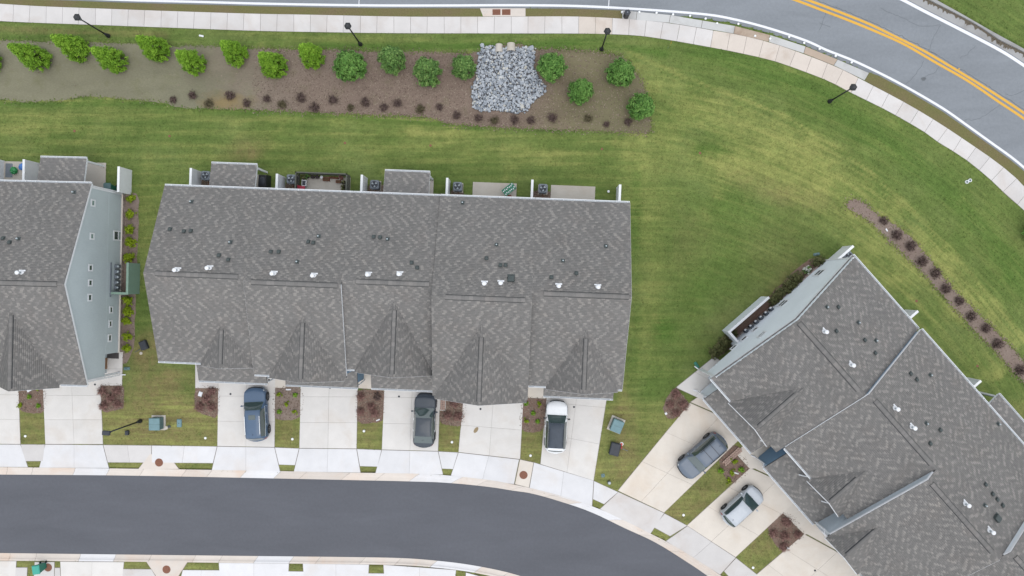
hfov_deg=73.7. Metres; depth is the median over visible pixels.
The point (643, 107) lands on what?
young tree
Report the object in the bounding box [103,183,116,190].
wheeled bin
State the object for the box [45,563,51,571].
manhole cover
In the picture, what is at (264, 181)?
covered grill
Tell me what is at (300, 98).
barberry shrub
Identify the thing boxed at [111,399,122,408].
fringe shrub
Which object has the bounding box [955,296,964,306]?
barberry shrub
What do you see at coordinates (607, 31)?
street lamp
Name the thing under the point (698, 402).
entry walk
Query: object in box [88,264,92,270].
window
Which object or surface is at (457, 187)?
air conditioner
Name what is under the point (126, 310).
gold shrub
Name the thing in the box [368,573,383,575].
sidewalk
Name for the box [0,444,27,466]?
apron
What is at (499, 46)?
pipe end
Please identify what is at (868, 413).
townhouse row
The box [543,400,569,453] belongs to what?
parked car
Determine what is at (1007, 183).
sidewalk
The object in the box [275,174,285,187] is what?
privacy wall
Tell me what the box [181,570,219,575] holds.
sidewalk
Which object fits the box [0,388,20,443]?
driveway
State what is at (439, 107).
barberry shrub
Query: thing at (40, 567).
wheeled bin
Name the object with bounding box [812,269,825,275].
window
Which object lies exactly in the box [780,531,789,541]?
fringe shrub
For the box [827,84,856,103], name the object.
street lamp
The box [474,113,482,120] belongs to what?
barberry shrub
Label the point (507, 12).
storm inlet
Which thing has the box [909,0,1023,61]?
kerb
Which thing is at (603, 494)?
sidewalk
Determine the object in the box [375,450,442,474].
apron
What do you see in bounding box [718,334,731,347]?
foundation shrub
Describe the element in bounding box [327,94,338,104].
barberry shrub
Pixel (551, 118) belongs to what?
barberry shrub
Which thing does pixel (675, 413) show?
fringe shrub
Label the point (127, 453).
sidewalk
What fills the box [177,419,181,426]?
utility box
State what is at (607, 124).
barberry shrub
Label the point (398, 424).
driveway
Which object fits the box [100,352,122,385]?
entry walk
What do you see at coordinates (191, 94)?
barberry shrub
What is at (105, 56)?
conical tree
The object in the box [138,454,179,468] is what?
sidewalk
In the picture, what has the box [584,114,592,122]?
barberry shrub
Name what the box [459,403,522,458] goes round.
driveway
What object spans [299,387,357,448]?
driveway
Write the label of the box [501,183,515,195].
lounge chair
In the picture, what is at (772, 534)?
fringe shrub
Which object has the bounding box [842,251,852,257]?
air conditioner
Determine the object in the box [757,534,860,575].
driveway
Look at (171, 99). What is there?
barberry shrub
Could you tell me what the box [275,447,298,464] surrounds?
sidewalk
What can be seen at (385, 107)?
barberry shrub
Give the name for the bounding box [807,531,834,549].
entry walk
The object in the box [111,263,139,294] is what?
meter screen
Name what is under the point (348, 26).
street lamp
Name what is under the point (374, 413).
fringe shrub
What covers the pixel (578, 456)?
driveway
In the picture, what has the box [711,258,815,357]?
mulch bed
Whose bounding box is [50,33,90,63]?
conical tree
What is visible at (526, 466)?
sidewalk
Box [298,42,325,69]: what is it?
conical tree
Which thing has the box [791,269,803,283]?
foundation shrub
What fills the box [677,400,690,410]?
fringe shrub
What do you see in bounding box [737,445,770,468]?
entry walk
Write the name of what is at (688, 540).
apron
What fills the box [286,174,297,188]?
air conditioner
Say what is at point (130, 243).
gold shrub
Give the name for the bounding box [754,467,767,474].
entry walk
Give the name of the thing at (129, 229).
gold shrub
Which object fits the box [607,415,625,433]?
transformer
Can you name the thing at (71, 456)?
apron
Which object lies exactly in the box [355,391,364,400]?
fringe shrub
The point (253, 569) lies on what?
driveway
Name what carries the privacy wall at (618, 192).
on the lawn
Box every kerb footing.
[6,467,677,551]
[36,553,515,574]
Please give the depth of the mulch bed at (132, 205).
60.53 m
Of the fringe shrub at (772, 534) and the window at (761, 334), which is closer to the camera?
the window at (761, 334)
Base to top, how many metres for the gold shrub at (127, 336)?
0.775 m
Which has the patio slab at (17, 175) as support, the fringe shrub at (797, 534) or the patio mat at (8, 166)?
the patio mat at (8, 166)
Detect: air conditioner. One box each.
[201,171,209,184]
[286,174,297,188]
[370,180,380,191]
[453,182,462,194]
[538,184,547,194]
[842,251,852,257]
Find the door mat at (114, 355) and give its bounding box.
[107,353,118,358]
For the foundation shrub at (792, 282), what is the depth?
58.83 m
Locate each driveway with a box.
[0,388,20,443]
[0,561,16,575]
[43,378,102,443]
[60,561,123,575]
[217,378,274,446]
[219,563,289,575]
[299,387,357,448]
[303,564,369,575]
[382,390,439,450]
[383,565,455,575]
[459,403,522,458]
[465,572,478,575]
[540,398,606,479]
[618,403,737,512]
[687,468,792,556]
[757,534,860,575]
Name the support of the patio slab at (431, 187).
on the lawn
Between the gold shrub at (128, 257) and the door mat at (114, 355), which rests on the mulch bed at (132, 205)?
the gold shrub at (128, 257)
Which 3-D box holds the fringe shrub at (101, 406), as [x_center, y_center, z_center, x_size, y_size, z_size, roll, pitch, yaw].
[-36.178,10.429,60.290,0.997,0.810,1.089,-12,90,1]
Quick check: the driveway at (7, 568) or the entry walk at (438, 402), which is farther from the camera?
the driveway at (7, 568)
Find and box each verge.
[0,0,480,16]
[525,8,621,18]
[865,73,1023,185]
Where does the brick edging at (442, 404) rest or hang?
on the entry walk at (438, 402)
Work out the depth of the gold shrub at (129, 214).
60.12 m
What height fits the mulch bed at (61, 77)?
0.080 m
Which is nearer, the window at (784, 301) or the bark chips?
the window at (784, 301)
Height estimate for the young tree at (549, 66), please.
2.868 m
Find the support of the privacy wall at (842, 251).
on the lawn
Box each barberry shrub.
[169,95,175,104]
[188,89,197,98]
[203,98,213,108]
[224,91,235,99]
[242,98,250,106]
[261,95,269,101]
[276,100,286,108]
[296,93,306,102]
[308,101,319,112]
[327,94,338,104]
[346,104,353,111]
[359,97,370,106]
[373,392,381,400]
[379,103,387,111]
[391,98,400,107]
[414,104,425,113]
[436,104,442,111]
[453,110,460,119]
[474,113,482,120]
[490,115,499,125]
[510,114,519,124]
[526,116,534,123]
[547,113,557,122]
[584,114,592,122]
[603,120,609,127]
[624,118,632,125]
[879,216,888,224]
[891,230,902,239]
[905,240,918,251]
[915,256,929,266]
[930,267,941,279]
[941,283,952,293]
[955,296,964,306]
[966,311,977,321]
[981,323,993,333]
[992,338,1004,348]
[1015,364,1023,374]
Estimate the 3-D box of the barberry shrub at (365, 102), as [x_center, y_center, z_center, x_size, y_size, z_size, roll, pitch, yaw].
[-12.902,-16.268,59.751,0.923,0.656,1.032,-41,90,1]
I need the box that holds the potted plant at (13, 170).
[10,166,17,173]
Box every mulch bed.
[0,40,651,133]
[19,389,43,412]
[101,386,123,411]
[122,193,138,363]
[194,388,217,417]
[275,386,300,419]
[357,389,383,423]
[439,401,462,425]
[522,398,545,432]
[663,388,687,418]
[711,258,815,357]
[719,445,748,482]
[768,513,803,549]
[846,199,1023,382]
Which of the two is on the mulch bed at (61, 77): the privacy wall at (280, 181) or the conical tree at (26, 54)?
the conical tree at (26, 54)
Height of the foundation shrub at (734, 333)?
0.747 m
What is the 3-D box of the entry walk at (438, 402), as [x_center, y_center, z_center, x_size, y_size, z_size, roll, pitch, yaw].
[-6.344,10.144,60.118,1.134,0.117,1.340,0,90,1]
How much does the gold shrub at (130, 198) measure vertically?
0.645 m
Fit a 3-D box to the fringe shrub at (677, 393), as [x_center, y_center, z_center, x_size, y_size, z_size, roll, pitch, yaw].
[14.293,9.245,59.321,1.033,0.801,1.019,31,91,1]
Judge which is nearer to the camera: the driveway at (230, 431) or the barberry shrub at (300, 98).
the barberry shrub at (300, 98)
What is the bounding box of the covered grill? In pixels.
[258,175,270,187]
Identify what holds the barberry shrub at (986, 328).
on the mulch bed at (1006, 350)
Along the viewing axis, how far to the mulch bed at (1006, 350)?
59.19 m
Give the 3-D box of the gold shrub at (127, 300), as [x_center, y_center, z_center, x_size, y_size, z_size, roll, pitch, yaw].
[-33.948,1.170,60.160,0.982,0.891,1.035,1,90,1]
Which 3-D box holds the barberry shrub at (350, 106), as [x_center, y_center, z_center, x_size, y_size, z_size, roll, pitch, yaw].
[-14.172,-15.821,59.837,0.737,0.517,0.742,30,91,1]
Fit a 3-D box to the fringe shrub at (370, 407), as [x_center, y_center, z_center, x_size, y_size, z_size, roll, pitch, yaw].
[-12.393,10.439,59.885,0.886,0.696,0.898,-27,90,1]
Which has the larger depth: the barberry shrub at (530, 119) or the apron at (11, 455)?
the apron at (11, 455)
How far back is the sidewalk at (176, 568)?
60.61 m
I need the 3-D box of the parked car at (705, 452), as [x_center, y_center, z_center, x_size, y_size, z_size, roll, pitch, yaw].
[16.438,14.482,58.800,4.804,1.810,2.382,-42,90,1]
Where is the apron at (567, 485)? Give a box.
[529,462,593,505]
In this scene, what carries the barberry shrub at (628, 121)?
on the mulch bed at (61, 77)
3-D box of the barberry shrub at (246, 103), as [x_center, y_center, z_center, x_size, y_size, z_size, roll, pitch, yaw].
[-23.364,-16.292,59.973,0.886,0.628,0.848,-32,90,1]
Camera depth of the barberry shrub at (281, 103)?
59.85 m
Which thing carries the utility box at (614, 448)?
on the lawn
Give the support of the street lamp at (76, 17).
on the lawn
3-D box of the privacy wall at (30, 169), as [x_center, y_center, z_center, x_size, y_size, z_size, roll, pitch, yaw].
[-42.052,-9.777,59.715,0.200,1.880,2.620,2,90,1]
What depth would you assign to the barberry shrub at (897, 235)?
58.86 m
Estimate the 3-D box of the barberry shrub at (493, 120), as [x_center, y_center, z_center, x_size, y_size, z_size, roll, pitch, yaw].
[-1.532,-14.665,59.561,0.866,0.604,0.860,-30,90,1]
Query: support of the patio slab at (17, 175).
on the lawn
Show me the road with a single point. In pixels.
(971, 82)
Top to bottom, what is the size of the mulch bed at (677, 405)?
0.080 m
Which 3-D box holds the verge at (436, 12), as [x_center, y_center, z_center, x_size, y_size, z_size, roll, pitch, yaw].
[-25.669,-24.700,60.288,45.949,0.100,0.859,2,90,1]
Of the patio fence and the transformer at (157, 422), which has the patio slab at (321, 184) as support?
the patio fence
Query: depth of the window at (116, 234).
59.45 m
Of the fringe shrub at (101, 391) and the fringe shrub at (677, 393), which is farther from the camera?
the fringe shrub at (101, 391)
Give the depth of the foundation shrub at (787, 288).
58.81 m
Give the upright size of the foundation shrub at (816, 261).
1.068 m
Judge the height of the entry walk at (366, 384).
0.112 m
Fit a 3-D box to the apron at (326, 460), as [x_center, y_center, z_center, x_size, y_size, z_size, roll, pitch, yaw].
[-16.327,15.238,60.341,5.981,0.123,2.157,0,90,1]
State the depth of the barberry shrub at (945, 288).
58.86 m
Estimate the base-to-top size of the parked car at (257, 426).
1.770 m
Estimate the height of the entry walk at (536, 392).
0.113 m
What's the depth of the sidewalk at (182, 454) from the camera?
60.52 m
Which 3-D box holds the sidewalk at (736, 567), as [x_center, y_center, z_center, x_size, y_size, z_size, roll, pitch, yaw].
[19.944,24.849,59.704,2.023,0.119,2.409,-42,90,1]
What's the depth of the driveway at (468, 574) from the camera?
60.10 m
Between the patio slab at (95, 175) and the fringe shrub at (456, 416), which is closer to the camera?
the fringe shrub at (456, 416)
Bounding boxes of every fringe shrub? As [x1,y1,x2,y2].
[96,386,107,396]
[97,400,108,411]
[105,393,116,403]
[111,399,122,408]
[112,386,121,395]
[193,402,203,411]
[200,393,210,403]
[207,386,215,395]
[207,402,216,411]
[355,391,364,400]
[356,408,364,416]
[367,402,374,411]
[370,409,379,417]
[443,411,451,420]
[449,401,458,408]
[452,411,464,421]
[665,400,674,408]
[670,408,680,418]
[671,388,681,400]
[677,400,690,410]
[768,530,778,538]
[779,542,789,552]
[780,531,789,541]
[782,517,792,527]
[794,531,801,539]
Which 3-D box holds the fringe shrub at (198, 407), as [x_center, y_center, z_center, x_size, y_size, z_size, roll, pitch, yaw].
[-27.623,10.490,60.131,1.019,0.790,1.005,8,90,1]
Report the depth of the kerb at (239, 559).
60.53 m
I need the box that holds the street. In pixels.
[0,475,706,575]
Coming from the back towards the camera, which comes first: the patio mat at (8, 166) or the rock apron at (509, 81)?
the patio mat at (8, 166)
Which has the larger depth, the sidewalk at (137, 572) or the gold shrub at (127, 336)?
the sidewalk at (137, 572)
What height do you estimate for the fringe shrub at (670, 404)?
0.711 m
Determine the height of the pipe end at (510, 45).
0.748 m
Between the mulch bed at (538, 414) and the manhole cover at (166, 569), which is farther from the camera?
the manhole cover at (166, 569)
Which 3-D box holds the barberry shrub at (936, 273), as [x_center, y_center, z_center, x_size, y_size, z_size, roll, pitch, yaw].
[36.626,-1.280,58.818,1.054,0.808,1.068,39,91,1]
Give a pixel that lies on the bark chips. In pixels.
(378, 407)
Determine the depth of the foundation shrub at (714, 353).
59.18 m
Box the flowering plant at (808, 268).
[802,265,811,273]
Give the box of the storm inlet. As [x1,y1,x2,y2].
[480,8,524,16]
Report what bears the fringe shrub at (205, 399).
on the mulch bed at (215, 401)
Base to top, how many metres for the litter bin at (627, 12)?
0.955 m
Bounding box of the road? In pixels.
[69,0,1023,170]
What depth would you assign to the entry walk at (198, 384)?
60.45 m
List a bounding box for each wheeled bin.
[32,560,46,574]
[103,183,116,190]
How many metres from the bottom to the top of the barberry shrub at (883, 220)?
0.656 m
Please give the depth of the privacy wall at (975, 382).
57.68 m
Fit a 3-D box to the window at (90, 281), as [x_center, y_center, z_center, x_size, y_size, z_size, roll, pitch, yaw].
[-34.630,-0.433,56.054,0.080,0.565,0.599,2,90,1]
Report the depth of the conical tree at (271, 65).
58.47 m
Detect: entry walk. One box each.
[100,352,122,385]
[195,364,217,387]
[275,379,285,387]
[358,374,370,388]
[437,399,445,410]
[528,387,545,398]
[675,357,719,399]
[691,397,710,410]
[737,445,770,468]
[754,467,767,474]
[783,504,819,534]
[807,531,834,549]
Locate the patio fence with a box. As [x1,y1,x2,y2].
[294,171,349,190]
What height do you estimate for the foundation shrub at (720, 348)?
1.106 m
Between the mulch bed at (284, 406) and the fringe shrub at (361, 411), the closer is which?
the fringe shrub at (361, 411)
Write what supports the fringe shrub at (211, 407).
on the mulch bed at (215, 401)
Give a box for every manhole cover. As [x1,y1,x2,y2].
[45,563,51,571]
[155,458,162,466]
[162,565,170,573]
[519,471,527,478]
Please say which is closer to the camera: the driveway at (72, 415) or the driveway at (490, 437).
the driveway at (490, 437)
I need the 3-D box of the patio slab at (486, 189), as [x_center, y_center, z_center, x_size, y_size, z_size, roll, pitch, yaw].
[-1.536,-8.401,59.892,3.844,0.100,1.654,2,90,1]
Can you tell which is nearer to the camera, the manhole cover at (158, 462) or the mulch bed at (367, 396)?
the mulch bed at (367, 396)
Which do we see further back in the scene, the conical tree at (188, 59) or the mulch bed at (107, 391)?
the mulch bed at (107, 391)
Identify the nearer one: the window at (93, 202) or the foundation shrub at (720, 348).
the window at (93, 202)
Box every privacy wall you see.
[0,160,3,179]
[22,159,39,179]
[117,166,131,194]
[189,168,201,184]
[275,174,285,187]
[360,175,367,190]
[445,178,450,193]
[531,180,533,196]
[616,184,620,200]
[829,245,853,258]
[904,310,918,317]
[966,377,981,386]
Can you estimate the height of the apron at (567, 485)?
0.120 m
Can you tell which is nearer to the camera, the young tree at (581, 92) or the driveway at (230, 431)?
the young tree at (581, 92)
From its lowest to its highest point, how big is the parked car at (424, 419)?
1.534 m
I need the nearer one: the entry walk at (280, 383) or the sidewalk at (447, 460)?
the sidewalk at (447, 460)
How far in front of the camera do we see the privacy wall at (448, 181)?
58.09 m
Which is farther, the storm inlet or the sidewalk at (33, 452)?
the sidewalk at (33, 452)
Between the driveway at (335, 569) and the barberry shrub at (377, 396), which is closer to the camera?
the barberry shrub at (377, 396)
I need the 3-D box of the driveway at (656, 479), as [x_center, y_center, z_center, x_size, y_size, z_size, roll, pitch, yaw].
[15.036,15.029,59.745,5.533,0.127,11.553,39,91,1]
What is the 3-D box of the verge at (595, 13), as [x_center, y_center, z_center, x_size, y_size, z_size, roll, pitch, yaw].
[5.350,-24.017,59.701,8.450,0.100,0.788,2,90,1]
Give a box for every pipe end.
[495,43,502,51]
[507,42,514,50]
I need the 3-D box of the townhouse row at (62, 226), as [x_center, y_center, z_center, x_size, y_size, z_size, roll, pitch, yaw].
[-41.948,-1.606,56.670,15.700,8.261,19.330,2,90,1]
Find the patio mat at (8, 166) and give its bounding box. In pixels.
[5,163,12,176]
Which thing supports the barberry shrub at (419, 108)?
on the mulch bed at (61, 77)
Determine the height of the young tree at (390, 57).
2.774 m
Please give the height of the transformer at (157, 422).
0.868 m
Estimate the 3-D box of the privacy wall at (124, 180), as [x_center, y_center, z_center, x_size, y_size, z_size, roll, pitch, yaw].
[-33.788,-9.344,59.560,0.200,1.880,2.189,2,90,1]
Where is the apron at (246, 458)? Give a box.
[212,446,279,470]
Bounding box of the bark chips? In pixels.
[2,39,1023,547]
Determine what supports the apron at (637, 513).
on the lawn
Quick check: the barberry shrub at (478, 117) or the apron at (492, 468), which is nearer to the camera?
the barberry shrub at (478, 117)
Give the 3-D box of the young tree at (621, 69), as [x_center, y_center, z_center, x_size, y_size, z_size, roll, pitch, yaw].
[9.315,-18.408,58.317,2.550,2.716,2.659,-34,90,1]
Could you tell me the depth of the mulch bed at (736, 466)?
59.62 m
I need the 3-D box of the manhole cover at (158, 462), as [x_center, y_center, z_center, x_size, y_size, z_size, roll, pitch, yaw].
[-31.316,15.481,60.568,0.720,0.029,0.715,0,90,1]
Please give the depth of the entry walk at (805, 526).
59.52 m
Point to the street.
(519, 533)
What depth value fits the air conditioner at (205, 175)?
59.51 m
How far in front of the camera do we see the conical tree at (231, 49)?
58.50 m
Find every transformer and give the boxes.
[148,415,165,429]
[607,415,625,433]
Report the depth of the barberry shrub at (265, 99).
59.94 m
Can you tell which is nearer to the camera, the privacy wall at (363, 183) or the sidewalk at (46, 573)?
the privacy wall at (363, 183)
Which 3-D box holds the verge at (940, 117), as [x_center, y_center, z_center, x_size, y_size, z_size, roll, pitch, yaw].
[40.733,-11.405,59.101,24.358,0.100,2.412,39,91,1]
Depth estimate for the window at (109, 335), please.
58.88 m
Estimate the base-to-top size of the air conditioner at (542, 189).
0.900 m
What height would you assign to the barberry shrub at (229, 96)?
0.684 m
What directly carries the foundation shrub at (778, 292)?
on the mulch bed at (759, 311)
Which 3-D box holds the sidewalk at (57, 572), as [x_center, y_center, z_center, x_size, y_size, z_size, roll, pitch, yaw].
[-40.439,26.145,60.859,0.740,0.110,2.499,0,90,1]
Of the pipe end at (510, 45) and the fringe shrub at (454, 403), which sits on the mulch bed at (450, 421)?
the fringe shrub at (454, 403)
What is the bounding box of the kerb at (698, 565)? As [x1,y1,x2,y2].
[0,467,720,575]
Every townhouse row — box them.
[0,156,125,391]
[143,162,631,405]
[693,254,1023,575]
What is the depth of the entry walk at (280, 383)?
60.33 m
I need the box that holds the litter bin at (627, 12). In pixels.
[623,9,630,18]
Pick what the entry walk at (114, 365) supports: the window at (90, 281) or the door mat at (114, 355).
the door mat at (114, 355)
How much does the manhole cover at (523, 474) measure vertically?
0.029 m
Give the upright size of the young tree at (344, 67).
3.104 m
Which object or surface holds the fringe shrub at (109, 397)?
on the mulch bed at (107, 391)
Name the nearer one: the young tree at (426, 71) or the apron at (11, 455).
the young tree at (426, 71)
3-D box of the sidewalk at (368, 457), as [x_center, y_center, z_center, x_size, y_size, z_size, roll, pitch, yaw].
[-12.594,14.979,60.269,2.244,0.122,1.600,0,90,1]
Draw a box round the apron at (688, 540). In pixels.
[666,526,735,574]
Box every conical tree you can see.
[7,42,52,72]
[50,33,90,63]
[89,45,129,73]
[135,34,171,63]
[174,48,207,76]
[219,39,248,68]
[257,51,288,78]
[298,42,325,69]
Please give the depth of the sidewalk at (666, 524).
59.74 m
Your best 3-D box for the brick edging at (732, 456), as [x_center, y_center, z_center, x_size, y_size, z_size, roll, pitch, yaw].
[19.245,14.675,59.565,2.064,0.131,0.484,-43,90,1]
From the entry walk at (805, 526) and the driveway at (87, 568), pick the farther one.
the driveway at (87, 568)
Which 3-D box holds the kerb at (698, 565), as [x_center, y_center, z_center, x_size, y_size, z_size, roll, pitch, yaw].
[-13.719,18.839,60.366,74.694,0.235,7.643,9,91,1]
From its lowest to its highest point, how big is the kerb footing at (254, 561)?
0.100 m
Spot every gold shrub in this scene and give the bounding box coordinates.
[121,295,132,305]
[121,317,131,325]
[121,331,132,341]
[121,344,131,352]
[122,305,133,316]
[123,224,134,234]
[123,253,134,262]
[124,208,136,219]
[124,236,137,247]
[125,193,135,202]
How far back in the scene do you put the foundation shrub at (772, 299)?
58.92 m
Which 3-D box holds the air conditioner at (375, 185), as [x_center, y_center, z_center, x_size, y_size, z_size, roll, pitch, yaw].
[-11.946,-8.698,59.638,0.840,0.900,1.425,2,90,1]
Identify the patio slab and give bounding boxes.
[4,161,21,179]
[85,163,105,187]
[301,176,350,189]
[429,181,433,193]
[472,182,516,196]
[551,185,594,199]
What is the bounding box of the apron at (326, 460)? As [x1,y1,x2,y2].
[294,448,360,472]
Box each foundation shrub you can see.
[708,346,719,358]
[714,339,727,354]
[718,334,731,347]
[731,330,737,336]
[766,293,782,305]
[772,287,786,299]
[780,282,791,293]
[783,274,798,290]
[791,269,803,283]
[810,255,825,266]
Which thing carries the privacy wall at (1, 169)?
on the patio slab at (17, 175)
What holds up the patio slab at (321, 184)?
on the lawn
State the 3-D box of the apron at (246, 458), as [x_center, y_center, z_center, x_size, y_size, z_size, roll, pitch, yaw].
[-23.559,15.117,60.478,6.144,0.124,2.206,0,90,1]
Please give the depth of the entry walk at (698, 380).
59.62 m
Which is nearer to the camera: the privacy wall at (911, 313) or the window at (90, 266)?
the window at (90, 266)
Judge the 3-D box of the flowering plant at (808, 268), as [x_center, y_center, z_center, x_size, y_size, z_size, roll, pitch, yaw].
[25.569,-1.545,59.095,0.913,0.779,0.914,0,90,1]
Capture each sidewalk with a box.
[0,4,1023,209]
[15,567,27,575]
[21,444,44,460]
[34,562,54,575]
[54,567,60,575]
[103,445,151,462]
[123,569,154,575]
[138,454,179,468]
[147,562,187,575]
[152,445,216,462]
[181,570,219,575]
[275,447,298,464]
[287,571,303,575]
[357,449,380,466]
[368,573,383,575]
[438,451,457,468]
[515,459,533,487]
[593,481,617,503]
[654,513,686,535]
[724,558,756,575]
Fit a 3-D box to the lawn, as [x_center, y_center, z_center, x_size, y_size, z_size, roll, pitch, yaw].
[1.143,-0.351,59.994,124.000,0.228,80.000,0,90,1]
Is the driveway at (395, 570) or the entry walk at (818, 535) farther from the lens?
the driveway at (395, 570)
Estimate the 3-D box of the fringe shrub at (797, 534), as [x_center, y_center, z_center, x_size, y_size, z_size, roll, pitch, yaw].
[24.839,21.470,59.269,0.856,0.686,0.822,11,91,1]
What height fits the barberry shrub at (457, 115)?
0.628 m
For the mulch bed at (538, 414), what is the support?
on the lawn
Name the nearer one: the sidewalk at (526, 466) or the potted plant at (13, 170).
the sidewalk at (526, 466)
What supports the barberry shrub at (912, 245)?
on the mulch bed at (1006, 350)
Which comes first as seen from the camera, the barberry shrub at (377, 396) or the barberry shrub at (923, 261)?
the barberry shrub at (923, 261)
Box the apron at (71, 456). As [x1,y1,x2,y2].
[39,444,109,467]
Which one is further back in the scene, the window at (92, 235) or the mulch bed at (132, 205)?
the mulch bed at (132, 205)
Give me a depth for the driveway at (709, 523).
59.62 m
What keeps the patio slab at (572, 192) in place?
on the lawn
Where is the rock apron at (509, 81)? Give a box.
[471,43,546,113]
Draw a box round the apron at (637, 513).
[600,492,663,533]
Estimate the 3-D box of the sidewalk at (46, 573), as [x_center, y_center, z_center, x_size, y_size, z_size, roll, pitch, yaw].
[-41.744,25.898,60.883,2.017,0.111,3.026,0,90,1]
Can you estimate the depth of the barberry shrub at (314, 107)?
59.80 m
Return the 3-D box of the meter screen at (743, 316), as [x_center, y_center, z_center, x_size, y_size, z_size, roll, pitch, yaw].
[20.384,2.676,58.634,4.553,1.810,1.258,-41,90,1]
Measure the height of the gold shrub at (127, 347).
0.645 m
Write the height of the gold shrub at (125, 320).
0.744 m
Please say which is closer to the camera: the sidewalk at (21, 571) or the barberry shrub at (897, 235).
the barberry shrub at (897, 235)
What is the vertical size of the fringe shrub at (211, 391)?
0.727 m
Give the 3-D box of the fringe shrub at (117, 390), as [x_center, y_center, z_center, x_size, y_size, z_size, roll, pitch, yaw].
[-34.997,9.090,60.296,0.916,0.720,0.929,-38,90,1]
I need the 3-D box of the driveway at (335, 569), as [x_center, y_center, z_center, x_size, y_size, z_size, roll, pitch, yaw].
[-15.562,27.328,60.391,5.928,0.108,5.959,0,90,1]
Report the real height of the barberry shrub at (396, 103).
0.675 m
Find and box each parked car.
[240,387,270,441]
[411,393,437,447]
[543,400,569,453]
[677,432,727,478]
[720,485,762,526]
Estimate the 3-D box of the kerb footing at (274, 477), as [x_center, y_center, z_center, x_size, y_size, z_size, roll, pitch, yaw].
[-13.734,18.924,60.430,74.848,0.100,7.869,10,91,1]
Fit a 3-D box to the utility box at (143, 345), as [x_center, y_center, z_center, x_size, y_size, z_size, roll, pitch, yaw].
[-32.561,5.058,60.382,0.620,0.400,0.800,-22,90,1]
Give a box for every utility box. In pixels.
[138,340,149,350]
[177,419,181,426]
[608,442,620,456]
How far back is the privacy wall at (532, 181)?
57.95 m
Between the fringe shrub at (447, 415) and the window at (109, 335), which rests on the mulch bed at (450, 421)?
the fringe shrub at (447, 415)
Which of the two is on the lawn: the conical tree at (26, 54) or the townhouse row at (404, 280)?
the townhouse row at (404, 280)
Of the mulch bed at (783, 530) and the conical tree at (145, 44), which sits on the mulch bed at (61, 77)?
the conical tree at (145, 44)
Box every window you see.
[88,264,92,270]
[88,279,92,285]
[90,233,94,239]
[91,199,95,206]
[108,334,111,341]
[113,230,120,240]
[756,331,766,337]
[776,299,788,306]
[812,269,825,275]
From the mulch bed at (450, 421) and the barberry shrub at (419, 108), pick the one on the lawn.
the mulch bed at (450, 421)
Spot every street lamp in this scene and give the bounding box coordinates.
[73,14,110,37]
[102,419,142,435]
[344,23,362,46]
[599,28,610,51]
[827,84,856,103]
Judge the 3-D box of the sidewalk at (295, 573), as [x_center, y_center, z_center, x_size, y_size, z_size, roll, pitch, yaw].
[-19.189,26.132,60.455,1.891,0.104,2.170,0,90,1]
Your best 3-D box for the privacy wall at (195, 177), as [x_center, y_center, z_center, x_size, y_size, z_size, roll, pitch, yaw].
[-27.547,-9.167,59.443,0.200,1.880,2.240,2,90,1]
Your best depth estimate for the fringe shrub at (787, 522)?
59.15 m
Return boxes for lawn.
[0,0,1023,575]
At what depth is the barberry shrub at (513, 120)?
59.54 m
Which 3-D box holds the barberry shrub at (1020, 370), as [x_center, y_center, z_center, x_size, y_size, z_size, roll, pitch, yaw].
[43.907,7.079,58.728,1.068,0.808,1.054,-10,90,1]
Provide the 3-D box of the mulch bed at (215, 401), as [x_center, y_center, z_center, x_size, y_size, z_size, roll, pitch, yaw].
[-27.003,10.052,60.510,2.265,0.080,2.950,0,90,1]
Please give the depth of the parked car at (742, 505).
58.44 m
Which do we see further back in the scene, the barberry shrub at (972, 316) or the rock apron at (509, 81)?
the rock apron at (509, 81)
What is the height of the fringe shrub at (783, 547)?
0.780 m
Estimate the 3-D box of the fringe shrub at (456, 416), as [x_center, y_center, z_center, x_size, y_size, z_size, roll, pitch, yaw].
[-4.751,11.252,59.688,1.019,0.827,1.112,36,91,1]
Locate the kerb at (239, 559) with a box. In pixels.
[0,553,518,575]
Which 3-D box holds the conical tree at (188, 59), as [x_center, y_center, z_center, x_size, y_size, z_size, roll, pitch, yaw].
[-27.840,-19.686,58.558,2.210,3.630,2.391,-4,90,1]
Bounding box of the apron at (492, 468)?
[451,452,518,483]
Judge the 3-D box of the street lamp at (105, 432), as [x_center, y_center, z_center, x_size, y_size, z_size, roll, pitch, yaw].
[-33.080,11.819,58.111,0.620,5.000,0.370,4,90,1]
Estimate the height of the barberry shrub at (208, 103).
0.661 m
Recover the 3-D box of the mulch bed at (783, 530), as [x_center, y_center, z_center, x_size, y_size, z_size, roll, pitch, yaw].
[23.869,21.213,59.607,2.792,0.080,2.884,-35,90,1]
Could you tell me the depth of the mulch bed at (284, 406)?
60.33 m
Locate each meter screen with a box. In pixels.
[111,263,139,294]
[722,296,768,342]
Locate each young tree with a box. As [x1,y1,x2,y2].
[332,48,366,81]
[377,44,405,75]
[412,56,442,87]
[451,54,476,80]
[536,52,568,83]
[567,78,593,105]
[604,57,634,87]
[626,92,654,120]
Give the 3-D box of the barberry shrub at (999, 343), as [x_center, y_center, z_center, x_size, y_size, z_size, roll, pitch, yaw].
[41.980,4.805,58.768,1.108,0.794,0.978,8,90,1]
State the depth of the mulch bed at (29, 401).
60.77 m
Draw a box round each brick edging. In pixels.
[440,400,444,409]
[722,447,741,465]

